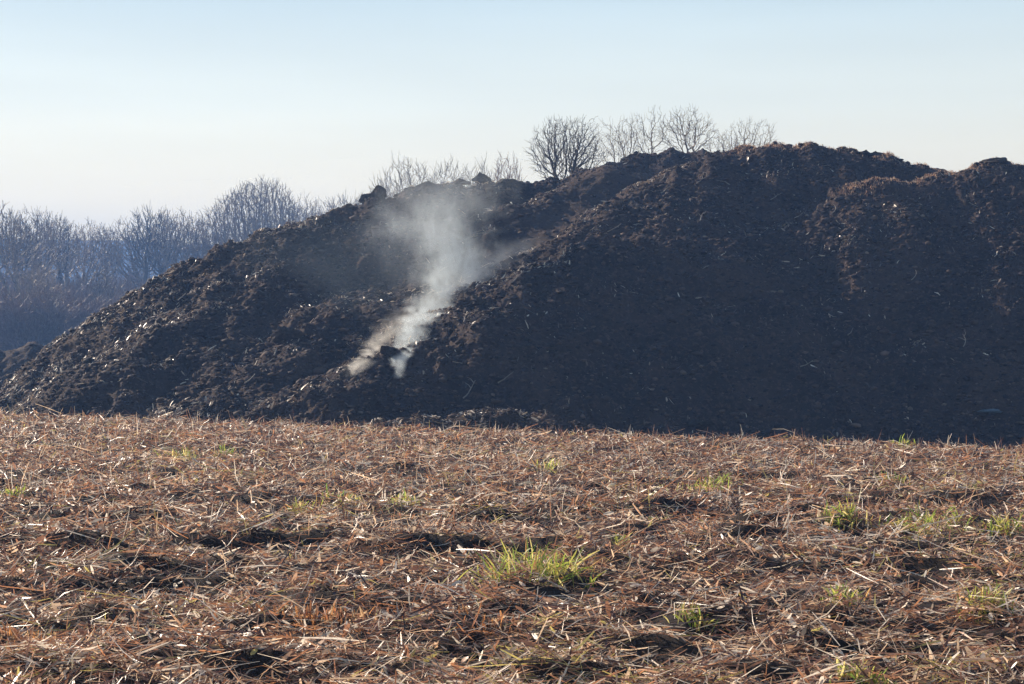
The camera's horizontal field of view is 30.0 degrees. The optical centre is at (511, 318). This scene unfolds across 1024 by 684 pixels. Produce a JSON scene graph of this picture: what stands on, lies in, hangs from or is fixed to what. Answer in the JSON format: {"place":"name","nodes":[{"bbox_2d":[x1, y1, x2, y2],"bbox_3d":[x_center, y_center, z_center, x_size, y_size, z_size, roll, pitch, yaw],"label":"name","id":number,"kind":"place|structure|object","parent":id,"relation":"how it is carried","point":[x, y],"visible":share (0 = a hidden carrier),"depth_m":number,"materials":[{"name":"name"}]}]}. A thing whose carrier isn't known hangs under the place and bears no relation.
{"place":"outdoors","nodes":[
{"label":"outdoors","id":0,"kind":"place"},
{"bbox_2d":[41,276,65,295],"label":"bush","id":1,"kind":"object","parent":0,"point":[52,285],"visible":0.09,"depth_m":168.20,"materials":[{"name":"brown plant"}]},
{"bbox_2d":[59,274,86,297],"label":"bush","id":2,"kind":"object","parent":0,"point":[66,285],"visible":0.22,"depth_m":168.85,"materials":[{"name":"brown plant"}]},
{"bbox_2d":[0,238,211,283],"bbox_3d":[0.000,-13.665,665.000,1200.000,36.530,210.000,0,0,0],"label":"hills","id":3,"kind":"structure","parent":0,"point":[150,276],"depth_m":639.42,"materials":[{"name":"grey plant"}]},
{"bbox_2d":[0,404,1023,683],"bbox_3d":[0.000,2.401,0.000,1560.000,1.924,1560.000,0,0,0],"label":"ground","id":4,"kind":"structure","parent":0,"point":[664,643],"depth_m":11.93,"materials":[{"name":"brown plant"}]},
{"bbox_2d":[0,485,28,497],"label":"grass tuft","id":5,"kind":"object","parent":4,"relation":"on","point":[8,490],"visible":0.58,"depth_m":17.00,"materials":[{"name":"plant"}]},
{"bbox_2d":[0,200,43,298],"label":"bare tree","id":6,"kind":"object","parent":4,"relation":"on","point":[15,262],"visible":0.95,"depth_m":150.02,"materials":[{"name":"grey plant"}]},
{"bbox_2d":[0,341,44,384],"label":"soil heap","id":7,"kind":"object","parent":4,"relation":"on","point":[12,361],"visible":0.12,"depth_m":70.88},
{"bbox_2d":[0,212,47,290],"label":"bare tree","id":8,"kind":"object","parent":4,"relation":"on","point":[29,253],"visible":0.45,"depth_m":164.81,"materials":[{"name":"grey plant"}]},
{"bbox_2d":[0,206,70,289],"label":"bare tree","id":9,"kind":"object","parent":4,"relation":"on","point":[48,250],"visible":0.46,"depth_m":169.96,"materials":[{"name":"grey plant"}]},
{"bbox_2d":[14,259,62,345],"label":"bare tree","id":10,"kind":"object","parent":4,"relation":"on","point":[33,286],"visible":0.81,"depth_m":132.05,"materials":[{"name":"brown plant"}]},
{"bbox_2d":[24,206,79,291],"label":"bare tree","id":11,"kind":"object","parent":4,"relation":"on","point":[60,272],"visible":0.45,"depth_m":175.98,"materials":[{"name":"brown plant"}]},
{"bbox_2d":[0,622,108,652],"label":"dead grass patch","id":12,"kind":"object","parent":4,"relation":"on","point":[36,631],"visible":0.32,"depth_m":9.10,"materials":[{"name":"brown plant"}]},
{"bbox_2d":[45,216,93,290],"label":"bare tree","id":13,"kind":"object","parent":4,"relation":"on","point":[66,276],"visible":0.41,"depth_m":181.72,"materials":[{"name":"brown plant"}]},
{"bbox_2d":[0,267,156,350],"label":"undergrowth","id":14,"kind":"object","parent":4,"relation":"on","point":[21,324],"visible":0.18,"depth_m":131.48,"materials":[{"name":"grey plant"}]},
{"bbox_2d":[61,217,118,289],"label":"bare tree","id":15,"kind":"object","parent":4,"relation":"on","point":[85,275],"visible":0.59,"depth_m":187.66,"materials":[{"name":"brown plant"}]},
{"bbox_2d":[83,269,116,307],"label":"bare tree","id":16,"kind":"object","parent":4,"relation":"on","point":[99,286],"visible":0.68,"depth_m":147.18,"materials":[{"name":"brown plant"}]},
{"bbox_2d":[83,221,125,281],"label":"bare tree","id":17,"kind":"object","parent":4,"relation":"on","point":[110,237],"visible":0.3,"depth_m":191.75,"materials":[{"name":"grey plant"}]},
{"bbox_2d":[95,215,162,286],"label":"bare tree","id":18,"kind":"object","parent":4,"relation":"on","point":[127,267],"visible":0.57,"depth_m":185.25,"materials":[{"name":"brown plant"}]},
{"bbox_2d":[116,204,181,284],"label":"bare tree","id":19,"kind":"object","parent":4,"relation":"on","point":[145,267],"visible":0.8,"depth_m":181.35,"materials":[{"name":"plant"}]},
{"bbox_2d":[144,207,189,273],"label":"bare tree","id":20,"kind":"object","parent":4,"relation":"on","point":[166,233],"visible":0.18,"depth_m":187.76,"materials":[{"name":"grey plant"}]},
{"bbox_2d":[153,444,197,459],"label":"grass tuft","id":21,"kind":"object","parent":4,"relation":"on","point":[183,453],"visible":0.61,"depth_m":21.84,"materials":[{"name":"plant"}]},
{"bbox_2d":[144,206,213,273],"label":"bare tree","id":22,"kind":"object","parent":4,"relation":"on","point":[179,249],"visible":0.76,"depth_m":179.34,"materials":[{"name":"grey plant"}]},
{"bbox_2d":[177,213,219,261],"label":"bare tree","id":23,"kind":"object","parent":4,"relation":"on","point":[195,239],"visible":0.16,"depth_m":185.48,"materials":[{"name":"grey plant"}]},
{"bbox_2d":[215,444,235,456],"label":"grass tuft","id":24,"kind":"object","parent":4,"relation":"on","point":[220,450],"visible":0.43,"depth_m":22.25,"materials":[{"name":"plant"}]},
{"bbox_2d":[192,174,317,257],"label":"round tree","id":25,"kind":"object","parent":4,"relation":"on","point":[256,222],"visible":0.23,"depth_m":178.22,"materials":[{"name":"grey plant"}]},
{"bbox_2d":[277,496,323,514],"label":"grass tuft","id":26,"kind":"object","parent":4,"relation":"on","point":[302,505],"visible":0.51,"depth_m":15.94,"materials":[{"name":"plant"}]},
{"bbox_2d":[291,191,322,221],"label":"round tree","id":27,"kind":"object","parent":4,"relation":"on","point":[306,203],"visible":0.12,"depth_m":189.70,"materials":[{"name":"plant"}]},
{"bbox_2d":[217,597,402,636],"bbox_3d":[-0.998,1.572,9.883,0.778,0.262,0.891,0,0,42],"label":"dead grass patch","id":28,"kind":"object","parent":4,"relation":"on","point":[327,616],"visible":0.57,"depth_m":9.88,"materials":[{"name":"brown plant"}]},
{"bbox_2d":[303,192,343,215],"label":"bare tree","id":29,"kind":"object","parent":4,"relation":"on","point":[329,206],"visible":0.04,"depth_m":195.86,"materials":[{"name":"grey plant"}]},
{"bbox_2d":[303,483,359,507],"bbox_3d":[-1.506,1.530,16.267,0.560,0.254,0.430,0,0,0],"label":"grass tuft","id":30,"kind":"object","parent":4,"relation":"on","point":[343,492],"visible":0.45,"depth_m":16.32,"materials":[{"name":"yellow plant"}]},
{"bbox_2d":[327,194,358,208],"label":"bare tree","id":31,"kind":"object","parent":4,"relation":"on","point":[343,202],"visible":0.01,"depth_m":199.80,"materials":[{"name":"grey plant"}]},
{"bbox_2d":[344,191,369,205],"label":"bare bush","id":32,"kind":"object","parent":4,"relation":"on","point":[356,199],"visible":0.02,"depth_m":115.81,"materials":[{"name":"brown plant"}]},
{"bbox_2d":[359,170,399,198],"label":"bare bush","id":33,"kind":"object","parent":4,"relation":"on","point":[384,187],"visible":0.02,"depth_m":111.86,"materials":[{"name":"brown plant"}]},
{"bbox_2d":[387,490,420,505],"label":"grass tuft","id":34,"kind":"object","parent":4,"relation":"on","point":[404,495],"visible":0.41,"depth_m":16.17,"materials":[{"name":"plant"}]},
{"bbox_2d":[371,156,442,197],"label":"bare bush","id":35,"kind":"object","parent":4,"relation":"on","point":[409,180],"visible":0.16,"depth_m":104.79,"materials":[{"name":"brown plant"}]},
{"bbox_2d":[416,153,471,186],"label":"bare bush","id":36,"kind":"object","parent":4,"relation":"on","point":[445,174],"visible":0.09,"depth_m":108.00,"materials":[{"name":"brown plant"}]},
{"bbox_2d":[461,153,496,186],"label":"bare bush","id":37,"kind":"object","parent":4,"relation":"on","point":[481,168],"visible":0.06,"depth_m":103.92,"materials":[{"name":"brown plant"}]},
{"bbox_2d":[436,601,534,650],"bbox_3d":[-0.143,1.531,9.609,0.503,0.206,0.663,0,0,-42],"label":"dead grass patch","id":38,"kind":"object","parent":4,"relation":"on","point":[483,624],"visible":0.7,"depth_m":9.57,"materials":[{"name":"brown plant"}]},
{"bbox_2d":[488,151,525,182],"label":"bare bush","id":39,"kind":"object","parent":4,"relation":"on","point":[498,177],"visible":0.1,"depth_m":101.86,"materials":[{"name":"plant"}]},
{"bbox_2d":[0,143,1023,451],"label":"earth mound","id":40,"kind":"object","parent":4,"relation":"on","point":[572,199],"visible":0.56,"depth_m":49.12,"materials":[{"name":"soil"}]},
{"bbox_2d":[271,326,303,342],"bbox_3d":[-5.492,0.420,47.206,0.958,0.514,0.474,0,0,0],"label":"soil clod","id":41,"kind":"object","parent":40,"relation":"on","point":[282,334],"visible":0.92,"depth_m":47.05,"materials":[{"name":"brown soil"}]},
{"bbox_2d":[338,368,352,377],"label":"soil clod","id":42,"kind":"object","parent":40,"relation":"on","point":[345,373],"visible":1,"depth_m":43.16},
{"bbox_2d":[359,193,374,202],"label":"soil clod","id":43,"kind":"object","parent":40,"relation":"on","point":[365,196],"visible":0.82,"depth_m":58.31,"materials":[{"name":"soil"}]},
{"bbox_2d":[371,185,386,199],"bbox_3d":[-4.083,-3.865,58.557,0.485,0.488,0.395,0,0,0],"label":"soil clod","id":44,"kind":"object","parent":40,"relation":"on","point":[379,191],"visible":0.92,"depth_m":58.45,"materials":[{"name":"brown soil"}]},
{"bbox_2d":[380,346,395,356],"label":"soil clod","id":45,"kind":"object","parent":40,"relation":"on","point":[388,351],"visible":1,"depth_m":44.14,"materials":[{"name":"brown soil"}]},
{"bbox_2d":[414,181,437,194],"bbox_3d":[-2.616,-4.081,59.473,0.826,0.478,0.674,0,0,45],"label":"soil clod","id":46,"kind":"object","parent":40,"relation":"on","point":[427,187],"visible":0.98,"depth_m":59.29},
{"bbox_2d":[452,178,471,184],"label":"soil clod","id":47,"kind":"object","parent":40,"relation":"on","point":[458,181],"visible":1,"depth_m":60.67,"materials":[{"name":"soil"}]},
{"bbox_2d":[463,377,474,398],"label":"broken branch","id":48,"kind":"object","parent":40,"relation":"on","point":[470,388],"visible":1,"depth_m":42.95,"materials":[{"name":"brown wood"}]},
{"bbox_2d":[453,291,487,308],"bbox_3d":[-0.987,-0.463,47.004,0.882,0.442,0.678,0,0,44],"label":"soil clod","id":49,"kind":"object","parent":40,"relation":"on","point":[466,299],"visible":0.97,"depth_m":46.82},
{"bbox_2d":[471,172,490,184],"bbox_3d":[-0.896,-4.521,62.272,0.605,0.574,0.728,0,0,29],"label":"soil clod","id":50,"kind":"object","parent":40,"relation":"on","point":[480,177],"visible":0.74,"depth_m":62.03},
{"bbox_2d":[495,178,523,188],"bbox_3d":[-0.193,-4.449,63.212,0.990,0.384,0.916,0,0,-16],"label":"soil clod","id":51,"kind":"object","parent":40,"relation":"on","point":[508,183],"visible":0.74,"depth_m":62.85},
{"bbox_2d":[0,141,1023,444],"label":"wood chips","id":52,"kind":"object","parent":40,"relation":"on","point":[284,227],"visible":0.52,"depth_m":50.01,"materials":[{"name":"brown wood"}]},
{"bbox_2d":[0,141,1023,450],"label":"soil clods","id":53,"kind":"object","parent":40,"relation":"on","point":[320,369],"visible":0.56,"depth_m":49.48,"materials":[{"name":"brown soil"}]},
{"bbox_2d":[525,114,607,178],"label":"bare bush","id":54,"kind":"object","parent":40,"relation":"on","point":[573,161],"visible":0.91,"depth_m":68.82,"materials":[{"name":"brown plant"}]},
{"bbox_2d":[592,116,634,165],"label":"bare bush","id":55,"kind":"object","parent":40,"relation":"on","point":[614,156],"visible":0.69,"depth_m":73.99,"materials":[{"name":"brown plant"}]},
{"bbox_2d":[607,115,647,159],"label":"bare bush","id":56,"kind":"object","parent":40,"relation":"on","point":[628,144],"visible":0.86,"depth_m":72.94,"materials":[{"name":"brown plant"}]},
{"bbox_2d":[629,105,671,152],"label":"bare bush","id":57,"kind":"object","parent":40,"relation":"on","point":[650,138],"visible":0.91,"depth_m":71.96,"materials":[{"name":"brown plant"}]},
{"bbox_2d":[656,104,718,152],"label":"bare bush","id":58,"kind":"object","parent":40,"relation":"on","point":[685,137],"visible":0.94,"depth_m":72.91,"materials":[{"name":"brown plant"}]},
{"bbox_2d":[686,418,714,427],"bbox_3d":[4.377,2.427,44.622,0.716,0.235,0.492,0,0,-14],"label":"soil clod","id":59,"kind":"object","parent":40,"relation":"on","point":[696,423],"visible":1,"depth_m":44.43,"materials":[{"name":"brown soil"}]},
{"bbox_2d":[703,131,738,152],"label":"bare bush","id":60,"kind":"object","parent":40,"relation":"on","point":[723,145],"visible":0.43,"depth_m":73.92,"materials":[{"name":"brown plant"}]},
{"bbox_2d":[724,115,777,149],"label":"bare bush","id":61,"kind":"object","parent":40,"relation":"on","point":[754,143],"visible":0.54,"depth_m":74.03,"materials":[{"name":"brown plant"}]},
{"bbox_2d":[858,150,872,155],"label":"soil clod","id":62,"kind":"object","parent":40,"relation":"on","point":[866,152],"visible":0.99,"depth_m":59.12,"materials":[{"name":"brown soil"}]},
{"bbox_2d":[720,140,1023,196],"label":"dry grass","id":63,"kind":"structure","parent":40,"relation":"on","point":[851,185],"depth_m":59.10,"materials":[{"name":"brown plant"}]},
{"bbox_2d":[872,151,890,156],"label":"soil clod","id":64,"kind":"object","parent":40,"relation":"on","point":[875,153],"visible":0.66,"depth_m":59.94,"materials":[{"name":"brown soil"}]},
{"bbox_2d":[977,409,1002,412],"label":"stone","id":65,"kind":"object","parent":40,"relation":"on","point":[993,410],"visible":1,"depth_m":46.22,"materials":[{"name":"grey stone"}]},
{"bbox_2d":[979,157,1010,164],"bbox_3d":[14.317,-4.685,56.813,0.969,0.254,1.025,0,0,0],"label":"soil clod","id":66,"kind":"object","parent":40,"relation":"on","point":[997,160],"visible":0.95,"depth_m":56.48,"materials":[{"name":"soil"}]},
{"bbox_2d":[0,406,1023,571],"bbox_3d":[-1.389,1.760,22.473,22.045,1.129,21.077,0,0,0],"label":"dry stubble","id":67,"kind":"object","parent":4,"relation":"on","point":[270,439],"visible":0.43,"depth_m":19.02,"materials":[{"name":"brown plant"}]},
{"bbox_2d":[451,537,606,592],"bbox_3d":[0.149,1.489,11.357,0.970,0.374,0.918,0,0,-34],"label":"grass tuft","id":68,"kind":"object","parent":4,"relation":"on","point":[558,571],"visible":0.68,"depth_m":11.34,"materials":[{"name":"green plant"}]},
{"bbox_2d":[527,458,574,472],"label":"grass tuft","id":69,"kind":"object","parent":4,"relation":"on","point":[548,466],"visible":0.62,"depth_m":20.05,"materials":[{"name":"plant"}]},
{"bbox_2d":[611,533,633,547],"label":"grass tuft","id":70,"kind":"object","parent":4,"relation":"on","point":[616,539],"visible":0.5,"depth_m":13.40,"materials":[{"name":"green plant"}]},
{"bbox_2d":[663,600,718,633],"bbox_3d":[0.919,1.536,9.868,0.295,0.165,0.252,0,0,0],"label":"grass tuft","id":71,"kind":"object","parent":4,"relation":"on","point":[699,616],"visible":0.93,"depth_m":9.84,"materials":[{"name":"green plant"}]},
{"bbox_2d":[666,477,738,492],"bbox_3d":[1.748,1.554,17.565,0.721,0.242,0.586,0,0,0],"label":"grass tuft","id":72,"kind":"object","parent":4,"relation":"on","point":[710,481],"visible":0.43,"depth_m":17.56,"materials":[{"name":"plant"}]},
{"bbox_2d":[707,471,742,484],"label":"grass tuft","id":73,"kind":"object","parent":4,"relation":"on","point":[728,477],"visible":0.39,"depth_m":18.50,"materials":[{"name":"green plant"}]},
{"bbox_2d":[800,498,869,532],"bbox_3d":[2.422,1.474,14.303,0.514,0.274,0.378,0,0,16],"label":"grass tuft","id":74,"kind":"object","parent":4,"relation":"on","point":[849,514],"visible":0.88,"depth_m":14.29,"materials":[{"name":"green plant"}]},
{"bbox_2d":[820,581,869,606],"bbox_3d":[1.772,1.461,10.124,0.288,0.131,0.293,0,0,0],"label":"grass tuft","id":75,"kind":"object","parent":4,"relation":"on","point":[845,591],"visible":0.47,"depth_m":10.13,"materials":[{"name":"green plant"}]},
{"bbox_2d":[829,657,894,683],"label":"grass tuft","id":76,"kind":"object","parent":4,"relation":"on","point":[851,674],"visible":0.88,"depth_m":7.96,"materials":[{"name":"green plant"}]},
{"bbox_2d":[867,471,910,484],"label":"grass tuft","id":77,"kind":"object","parent":4,"relation":"on","point":[886,477],"visible":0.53,"depth_m":18.05,"materials":[{"name":"plant"}]},
{"bbox_2d":[886,433,917,448],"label":"grass tuft","id":78,"kind":"object","parent":4,"relation":"on","point":[892,442],"visible":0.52,"depth_m":23.30,"materials":[{"name":"plant"}]},
{"bbox_2d":[843,496,1000,534],"bbox_3d":[3.117,1.507,14.316,1.013,0.356,0.997,0,0,44],"label":"grass tuft","id":79,"kind":"object","parent":4,"relation":"on","point":[927,519],"visible":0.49,"depth_m":14.32,"materials":[{"name":"green plant"}]},
{"bbox_2d":[953,579,1017,625],"bbox_3d":[2.465,1.486,9.944,0.386,0.227,0.421,0,0,0],"label":"grass tuft","id":80,"kind":"object","parent":4,"relation":"on","point":[992,601],"visible":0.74,"depth_m":9.97,"materials":[{"name":"green plant"}]},
{"bbox_2d":[981,512,1023,536],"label":"grass tuft","id":81,"kind":"object","parent":4,"relation":"on","point":[1002,521],"visible":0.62,"depth_m":14.21,"materials":[{"name":"green plant"}]},
{"bbox_2d":[0,0,1023,244],"label":"sky","id":82,"kind":"structure","parent":0,"point":[109,109],"materials":[{"name":"blue"}]}
]}

